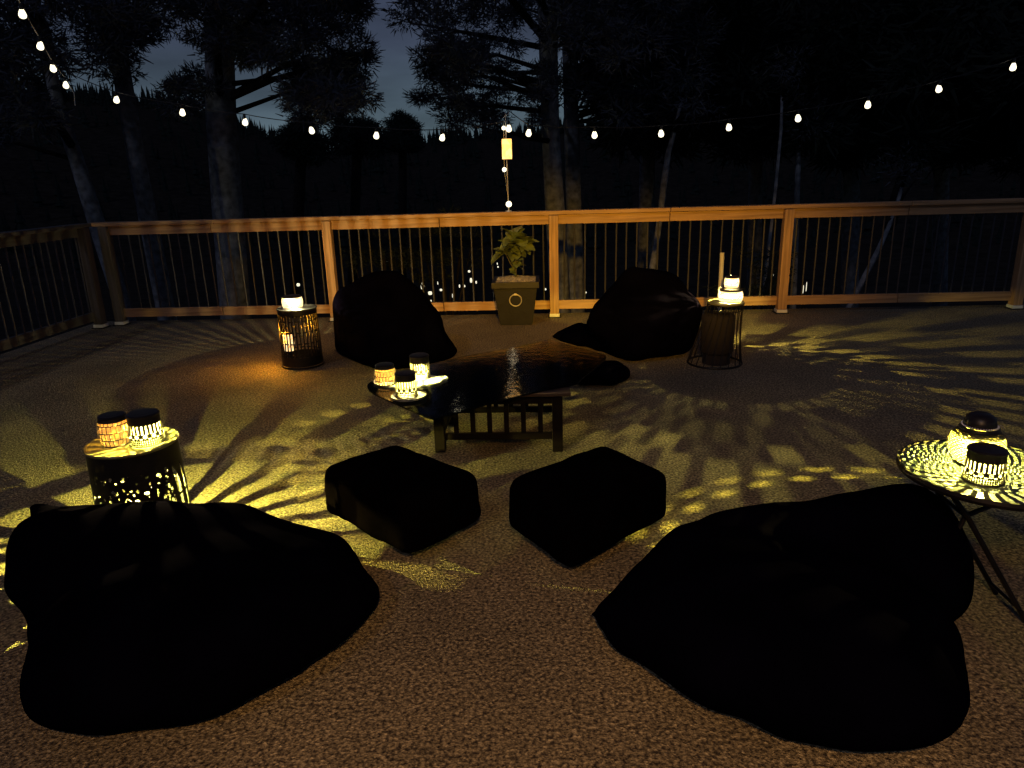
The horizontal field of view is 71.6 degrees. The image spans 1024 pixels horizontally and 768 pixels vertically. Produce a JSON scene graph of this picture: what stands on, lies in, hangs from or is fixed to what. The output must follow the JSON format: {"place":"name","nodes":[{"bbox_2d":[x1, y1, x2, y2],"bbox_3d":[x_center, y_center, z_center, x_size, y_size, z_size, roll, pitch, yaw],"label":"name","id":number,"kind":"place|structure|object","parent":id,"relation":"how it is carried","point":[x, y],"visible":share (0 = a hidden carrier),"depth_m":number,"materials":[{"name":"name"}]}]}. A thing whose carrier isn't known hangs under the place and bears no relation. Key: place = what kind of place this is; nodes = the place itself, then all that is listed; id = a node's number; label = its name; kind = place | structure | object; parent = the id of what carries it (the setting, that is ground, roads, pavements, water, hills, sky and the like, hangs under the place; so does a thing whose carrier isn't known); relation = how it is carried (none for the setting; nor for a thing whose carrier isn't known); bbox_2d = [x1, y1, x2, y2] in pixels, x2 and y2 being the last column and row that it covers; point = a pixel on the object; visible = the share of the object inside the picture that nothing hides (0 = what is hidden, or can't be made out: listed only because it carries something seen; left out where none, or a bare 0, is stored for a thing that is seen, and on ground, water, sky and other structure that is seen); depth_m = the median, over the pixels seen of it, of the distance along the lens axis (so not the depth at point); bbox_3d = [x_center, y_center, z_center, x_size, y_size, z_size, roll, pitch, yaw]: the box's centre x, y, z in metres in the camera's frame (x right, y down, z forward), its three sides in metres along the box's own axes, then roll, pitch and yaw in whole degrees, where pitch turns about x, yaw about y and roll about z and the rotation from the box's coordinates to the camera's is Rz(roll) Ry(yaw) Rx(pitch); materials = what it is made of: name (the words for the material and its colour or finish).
{"place":"outdoors","nodes":[
{"label":"outdoors","id":0,"kind":"place"},
{"bbox_2d":[18,0,75,105],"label":"string lights","id":1,"kind":"object","parent":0,"point":[22,14],"visible":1,"depth_m":5.88,"materials":[{"name":"grey glass"}]},
{"bbox_2d":[1,0,593,150],"label":"sky","id":2,"kind":"structure","parent":0,"point":[394,76],"materials":[{"name":"blue"}]},
{"bbox_2d":[0,98,1019,353],"bbox_3d":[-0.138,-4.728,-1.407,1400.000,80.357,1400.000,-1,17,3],"label":"ground","id":3,"kind":"structure","parent":0,"point":[102,142],"depth_m":141.41,"materials":[{"name":"soil"}]},
{"bbox_2d":[0,0,136,320],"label":"pine tree","id":4,"kind":"object","parent":3,"relation":"on","point":[19,51],"visible":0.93,"depth_m":10.26,"materials":[{"name":"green plant"}]},
{"bbox_2d":[43,0,214,319],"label":"pine tree","id":5,"kind":"object","parent":3,"relation":"on","point":[122,30],"visible":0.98,"depth_m":11.54,"materials":[{"name":"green plant"}]},
{"bbox_2d":[147,0,385,318],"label":"pine tree","id":6,"kind":"object","parent":3,"relation":"on","point":[321,87],"visible":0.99,"depth_m":9.98,"materials":[{"name":"green plant"}]},
{"bbox_2d":[266,116,339,317],"bbox_3d":[-11.308,-8.472,39.566,3.869,12.471,7.338,-4,17,-9],"label":"round tree","id":7,"kind":"object","parent":3,"relation":"on","point":[301,149],"visible":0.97,"depth_m":38.12,"materials":[{"name":"green plant"}]},
{"bbox_2d":[324,113,395,284],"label":"round tree","id":8,"kind":"object","parent":3,"relation":"on","point":[358,144],"visible":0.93,"depth_m":42.31,"materials":[{"name":"green plant"}]},
{"bbox_2d":[342,231,430,286],"bbox_3d":[-1.822,-0.066,11.054,1.335,4.550,1.001,-1,17,3],"label":"shrub","id":9,"kind":"object","parent":3,"relation":"on","point":[365,257],"visible":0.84,"depth_m":10.55,"materials":[{"name":"green plant"}]},
{"bbox_2d":[381,108,426,276],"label":"round tree","id":10,"kind":"object","parent":3,"relation":"on","point":[405,142],"visible":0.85,"depth_m":58.35,"materials":[{"name":"green plant"}]},
{"bbox_2d":[395,205,486,314],"bbox_3d":[-0.995,-0.345,11.554,1.367,5.010,1.619,-1,17,3],"label":"shrub","id":11,"kind":"object","parent":3,"relation":"on","point":[434,232],"visible":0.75,"depth_m":10.93,"materials":[{"name":"green plant"}]},
{"bbox_2d":[468,270,471,314],"bbox_3d":[-1.639,-2.599,28.564,0.100,3.948,0.095,-1,17,3],"label":"distant lamp","id":12,"kind":"object","parent":3,"relation":"on","point":[469,286],"visible":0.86,"depth_m":28.15,"materials":[{"name":"white"}]},
{"bbox_2d":[470,278,472,314],"bbox_3d":[-1.341,-1.829,24.600,0.080,3.700,0.076,-1,17,3],"label":"distant lamp","id":13,"kind":"object","parent":3,"relation":"on","point":[471,291],"visible":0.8,"depth_m":24.17,"materials":[{"name":"white"}]},
{"bbox_2d":[0,78,1019,275],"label":"forest","id":14,"kind":"object","parent":3,"relation":"on","point":[84,96],"visible":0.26,"depth_m":166.25,"materials":[{"name":"black plant"}]},
{"bbox_2d":[379,0,649,312],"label":"pine tree","id":15,"kind":"object","parent":3,"relation":"on","point":[458,55],"visible":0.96,"depth_m":10.94,"materials":[{"name":"green plant"}]},
{"bbox_2d":[528,0,731,312],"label":"pine tree","id":16,"kind":"object","parent":3,"relation":"on","point":[656,28],"visible":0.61,"depth_m":12.34,"materials":[{"name":"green plant"}]},
{"bbox_2d":[558,0,798,267],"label":"pine tree","id":17,"kind":"object","parent":3,"relation":"on","point":[647,146],"visible":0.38,"depth_m":14.71,"materials":[{"name":"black plant"}]},
{"bbox_2d":[649,61,727,268],"bbox_3d":[2.815,-1.486,11.935,1.843,7.519,3.896,-1,17,3],"label":"thin tree","id":18,"kind":"object","parent":3,"relation":"on","point":[681,118],"visible":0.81,"depth_m":11.98,"materials":[{"name":"green plant"}]},
{"bbox_2d":[703,242,799,309],"bbox_3d":[3.633,-0.032,11.397,1.527,4.459,1.196,-1,17,3],"label":"shrub","id":19,"kind":"object","parent":3,"relation":"on","point":[755,289],"visible":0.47,"depth_m":10.76,"materials":[{"name":"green plant"}]},
{"bbox_2d":[687,0,851,309],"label":"pine tree","id":20,"kind":"object","parent":3,"relation":"on","point":[768,146],"visible":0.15,"depth_m":18.69,"materials":[{"name":"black plant"}]},
{"bbox_2d":[751,45,814,308],"bbox_3d":[4.074,-1.547,11.443,0.776,7.577,5.029,4,18,19],"label":"thin tree","id":21,"kind":"object","parent":3,"relation":"on","point":[783,86],"visible":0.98,"depth_m":11.05,"materials":[{"name":"green plant"}]},
{"bbox_2d":[783,85,836,308],"bbox_3d":[5.463,-1.982,13.833,0.881,7.255,4.565,4,18,20],"label":"thin tree","id":22,"kind":"object","parent":3,"relation":"on","point":[797,182],"visible":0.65,"depth_m":13.25,"materials":[{"name":"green plant"}]},
{"bbox_2d":[746,0,1014,307],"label":"pine tree","id":23,"kind":"object","parent":3,"relation":"on","point":[850,143],"visible":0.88,"depth_m":13.18,"materials":[{"name":"green plant"}]},
{"bbox_2d":[845,140,932,307],"bbox_3d":[6.334,-1.349,13.332,2.164,5.854,10.138,8,19,29],"label":"thin tree","id":24,"kind":"object","parent":3,"relation":"on","point":[898,187],"visible":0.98,"depth_m":11.48,"materials":[{"name":"green plant"}]},
{"bbox_2d":[0,304,1023,767],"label":"deck floor","id":25,"kind":"structure","parent":0,"point":[482,640],"depth_m":3.40,"materials":[{"name":"brown carpet"}]},
{"bbox_2d":[0,223,110,351],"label":"deck railing","id":26,"kind":"object","parent":25,"relation":"on","point":[96,314],"visible":1,"depth_m":6.82,"materials":[{"name":"brown wood"}]},
{"bbox_2d":[82,426,190,504],"bbox_3d":[-1.507,0.447,2.890,0.366,0.459,0.366,-1,17,3],"label":"drum side table","id":27,"kind":"object","parent":25,"relation":"on","point":[115,465],"visible":0.54,"depth_m":2.73,"materials":[{"name":"black metal"}]},
{"bbox_2d":[97,411,131,447],"bbox_3d":[-1.558,0.175,2.779,0.119,0.124,0.119,-1,17,3],"label":"solar lantern","id":28,"kind":"object","parent":27,"relation":"on","point":[110,417],"visible":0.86,"depth_m":2.75,"materials":[{"name":"beige wicker"}]},
{"bbox_2d":[124,475,148,501],"bbox_3d":[-1.517,0.416,2.892,0.103,0.110,0.103,-1,17,3],"label":"solar lantern","id":29,"kind":"object","parent":27,"relation":"in","point":[137,484],"visible":0.06,"depth_m":2.86,"materials":[{"name":"black metal"}]},
{"bbox_2d":[125,408,165,447],"bbox_3d":[-1.439,0.169,2.783,0.132,0.128,0.132,-4,17,-8],"label":"solar lantern","id":30,"kind":"object","parent":27,"relation":"on","point":[143,418],"visible":1,"depth_m":2.74,"materials":[{"name":"black metal"}]},
{"bbox_2d":[4,501,379,735],"bbox_3d":[-1.027,0.641,2.295,1.160,0.392,1.040,-7,17,-16],"label":"bean bag chair","id":31,"kind":"object","parent":25,"relation":"on","point":[148,614],"visible":1,"depth_m":2.11,"materials":[{"name":"black fabric"}]},
{"bbox_2d":[283,331,294,358],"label":"candle lantern","id":32,"kind":"object","parent":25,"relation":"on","point":[289,344],"visible":0.51,"depth_m":5.61,"materials":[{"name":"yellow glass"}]},
{"bbox_2d":[276,304,324,369],"bbox_3d":[-1.694,-0.381,5.672,0.336,0.469,0.336,-1,17,3],"label":"drum side table","id":33,"kind":"object","parent":25,"relation":"on","point":[305,357],"visible":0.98,"depth_m":5.58,"materials":[{"name":"black metal"}]},
{"bbox_2d":[282,294,302,308],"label":"solar lantern","id":34,"kind":"object","parent":33,"relation":"on","point":[286,300],"visible":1,"depth_m":5.54,"materials":[{"name":"white glass"}]},
{"bbox_2d":[332,270,456,369],"bbox_3d":[-1.080,-0.543,5.727,1.145,0.708,0.711,9,20,32],"label":"bean bag chair","id":35,"kind":"object","parent":25,"relation":"on","point":[394,318],"visible":0.96,"depth_m":5.54,"materials":[{"name":"black fabric"}]},
{"bbox_2d":[325,445,480,552],"bbox_3d":[-0.465,0.464,2.980,0.597,0.303,0.414,14,23,43],"label":"pouf footstool","id":36,"kind":"object","parent":25,"relation":"on","point":[403,499],"visible":1,"depth_m":2.82,"materials":[{"name":"black fabric"}]},
{"bbox_2d":[433,386,570,452],"bbox_3d":[-0.054,0.132,4.010,0.755,0.344,0.575,-1,17,3],"label":"coffee table","id":37,"kind":"object","parent":25,"relation":"on","point":[554,397],"visible":0.41,"depth_m":3.80,"materials":[{"name":"brown wood"}]},
{"bbox_2d":[367,339,605,419],"bbox_3d":[-0.068,-0.064,4.050,1.473,0.008,0.915,-13,20,-34],"label":"glass tabletop","id":38,"kind":"object","parent":37,"relation":"on","point":[475,381],"visible":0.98,"depth_m":3.98,"materials":[{"name":"black glass"}]},
{"bbox_2d":[390,390,426,401],"bbox_3d":[-0.525,0.065,3.610,0.188,0.021,0.188,-1,17,3],"label":"round plate","id":39,"kind":"object","parent":38,"relation":"on","point":[421,394],"visible":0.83,"depth_m":3.59,"materials":[{"name":"white ceramic"}]},
{"bbox_2d":[394,370,417,399],"bbox_3d":[-0.539,0.000,3.599,0.118,0.130,0.118,-1,17,3],"label":"solar lantern","id":40,"kind":"object","parent":39,"relation":"on","point":[406,377],"visible":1,"depth_m":3.56,"materials":[{"name":"white glass"}]},
{"bbox_2d":[373,375,447,387],"bbox_3d":[-0.561,-0.015,3.902,0.407,0.016,0.239,-1,17,3],"label":"serving tray","id":41,"kind":"object","parent":38,"relation":"on","point":[433,380],"visible":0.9,"depth_m":3.87,"materials":[{"name":"white ceramic"}]},
{"bbox_2d":[374,362,395,386],"bbox_3d":[-0.683,-0.055,3.820,0.119,0.114,0.119,-1,17,3],"label":"solar lantern","id":42,"kind":"object","parent":41,"relation":"on","point":[381,366],"visible":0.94,"depth_m":3.79,"materials":[{"name":"beige wicker"}]},
{"bbox_2d":[409,352,430,379],"bbox_3d":[-0.510,-0.100,3.919,0.118,0.134,0.118,-6,17,-13],"label":"solar lantern","id":43,"kind":"object","parent":41,"relation":"on","point":[420,358],"visible":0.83,"depth_m":3.88,"materials":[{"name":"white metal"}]},
{"bbox_2d":[491,275,539,324],"bbox_3d":[0.045,-0.850,7.081,0.460,0.469,0.465,-1,17,3],"label":"planter","id":44,"kind":"object","parent":25,"relation":"on","point":[515,297],"visible":1,"depth_m":6.90,"materials":[{"name":"grey metal"}]},
{"bbox_2d":[491,226,538,276],"bbox_3d":[0.036,-1.262,6.949,0.476,0.537,0.339,-1,17,3],"label":"potted plant","id":45,"kind":"object","parent":44,"relation":"in","point":[518,241],"visible":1,"depth_m":6.87,"materials":[{"name":"green plant"}]},
{"bbox_2d":[91,198,1023,325],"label":"deck railing","id":46,"kind":"object","parent":25,"relation":"on","point":[782,299],"visible":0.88,"depth_m":7.14,"materials":[{"name":"brown wood"}]},
{"bbox_2d":[503,112,511,211],"bbox_3d":[-0.048,-2.163,6.938,0.068,0.936,0.136,-1,17,3],"label":"light pole","id":47,"kind":"object","parent":46,"relation":"on","point":[508,210],"visible":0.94,"depth_m":6.99,"materials":[{"name":"silver metal"}]},
{"bbox_2d":[70,73,511,140],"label":"string lights","id":48,"kind":"object","parent":47,"relation":"hanging from","point":[311,129],"visible":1,"depth_m":6.88,"materials":[{"name":"white glass"}]},
{"bbox_2d":[502,122,511,159],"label":"hanging lantern","id":49,"kind":"object","parent":47,"relation":"hanging from","point":[506,148],"visible":1,"depth_m":6.81,"materials":[{"name":"beige paper"}]},
{"bbox_2d":[502,122,511,206],"bbox_3d":[-0.055,-2.141,6.938,0.083,0.803,0.062,-1,17,3],"label":"bulb drop","id":50,"kind":"object","parent":47,"relation":"hanging from","point":[508,203],"visible":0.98,"depth_m":6.97,"materials":[{"name":"grey glass"}]},
{"bbox_2d":[507,55,1023,138],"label":"string lights","id":51,"kind":"object","parent":47,"relation":"hanging from","point":[798,117],"visible":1,"depth_m":6.66,"materials":[{"name":"white glass"}]},
{"bbox_2d":[509,446,665,565],"bbox_3d":[0.310,0.472,2.881,0.640,0.308,0.426,-15,21,-39],"label":"pouf footstool","id":52,"kind":"object","parent":25,"relation":"on","point":[577,509],"visible":1,"depth_m":2.72,"materials":[{"name":"black fabric"}]},
{"bbox_2d":[578,360,629,385],"bbox_3d":[0.639,-0.096,5.085,0.409,0.122,0.426,-1,17,3],"label":"floor cushion","id":53,"kind":"object","parent":25,"relation":"on","point":[609,372],"visible":0.69,"depth_m":4.93,"materials":[{"name":"black fabric"}]},
{"bbox_2d":[552,266,702,360],"bbox_3d":[0.822,-0.611,5.787,1.398,0.698,0.714,14,22,42],"label":"bean bag chair","id":54,"kind":"object","parent":25,"relation":"on","point":[636,313],"visible":1,"depth_m":5.46,"materials":[{"name":"black fabric"}]},
{"bbox_2d":[686,299,744,369],"bbox_3d":[1.545,-0.389,5.376,0.416,0.474,0.416,-1,17,3],"label":"wire basket table","id":55,"kind":"object","parent":25,"relation":"on","point":[713,303],"visible":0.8,"depth_m":5.27,"materials":[{"name":"black metal"}]},
{"bbox_2d":[700,311,735,365],"bbox_3d":[1.562,-0.349,5.397,0.248,0.385,0.248,-1,17,3],"label":"storage basket","id":56,"kind":"object","parent":55,"relation":"in","point":[711,351],"visible":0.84,"depth_m":5.30,"materials":[{"name":"black wicker"}]},
{"bbox_2d":[719,288,742,302],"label":"solar lantern","id":57,"kind":"object","parent":55,"relation":"on","point":[730,296],"visible":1,"depth_m":5.23,"materials":[{"name":"white glass"}]},
{"bbox_2d":[724,275,738,288],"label":"solar lantern","id":58,"kind":"object","parent":57,"relation":"on","point":[733,279],"visible":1,"depth_m":5.23,"materials":[{"name":"white glass"}]},
{"bbox_2d":[717,252,723,310],"bbox_3d":[1.649,-0.638,5.630,0.150,0.800,0.150,-1,17,3],"label":"upright tube","id":59,"kind":"object","parent":25,"relation":"on","point":[721,269],"visible":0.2,"depth_m":5.55,"materials":[{"name":"brown wood"}]},
{"bbox_2d":[592,484,973,751],"bbox_3d":[0.837,0.599,2.232,1.047,0.405,1.092,9,20,31],"label":"bean bag chair","id":60,"kind":"object","parent":25,"relation":"on","point":[827,621],"visible":1,"depth_m":1.98,"materials":[{"name":"black fabric"}]},
{"bbox_2d":[896,439,1023,622],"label":"bistro table","id":61,"kind":"object","parent":25,"relation":"on","point":[935,466],"visible":0.81,"depth_m":2.24,"materials":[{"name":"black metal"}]},
{"bbox_2d":[947,411,1006,468],"bbox_3d":[1.485,0.174,2.263,0.160,0.172,0.160,-1,17,3],"label":"solar lantern","id":62,"kind":"object","parent":61,"relation":"on","point":[979,426],"visible":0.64,"depth_m":2.23,"materials":[{"name":"black metal"}]},
{"bbox_2d":[960,442,1008,487],"bbox_3d":[1.435,0.242,2.152,0.116,0.108,0.116,-2,17,-2],"label":"solar lantern","id":63,"kind":"object","parent":61,"relation":"on","point":[991,455],"visible":1,"depth_m":2.12,"materials":[{"name":"black metal"}]}
]}

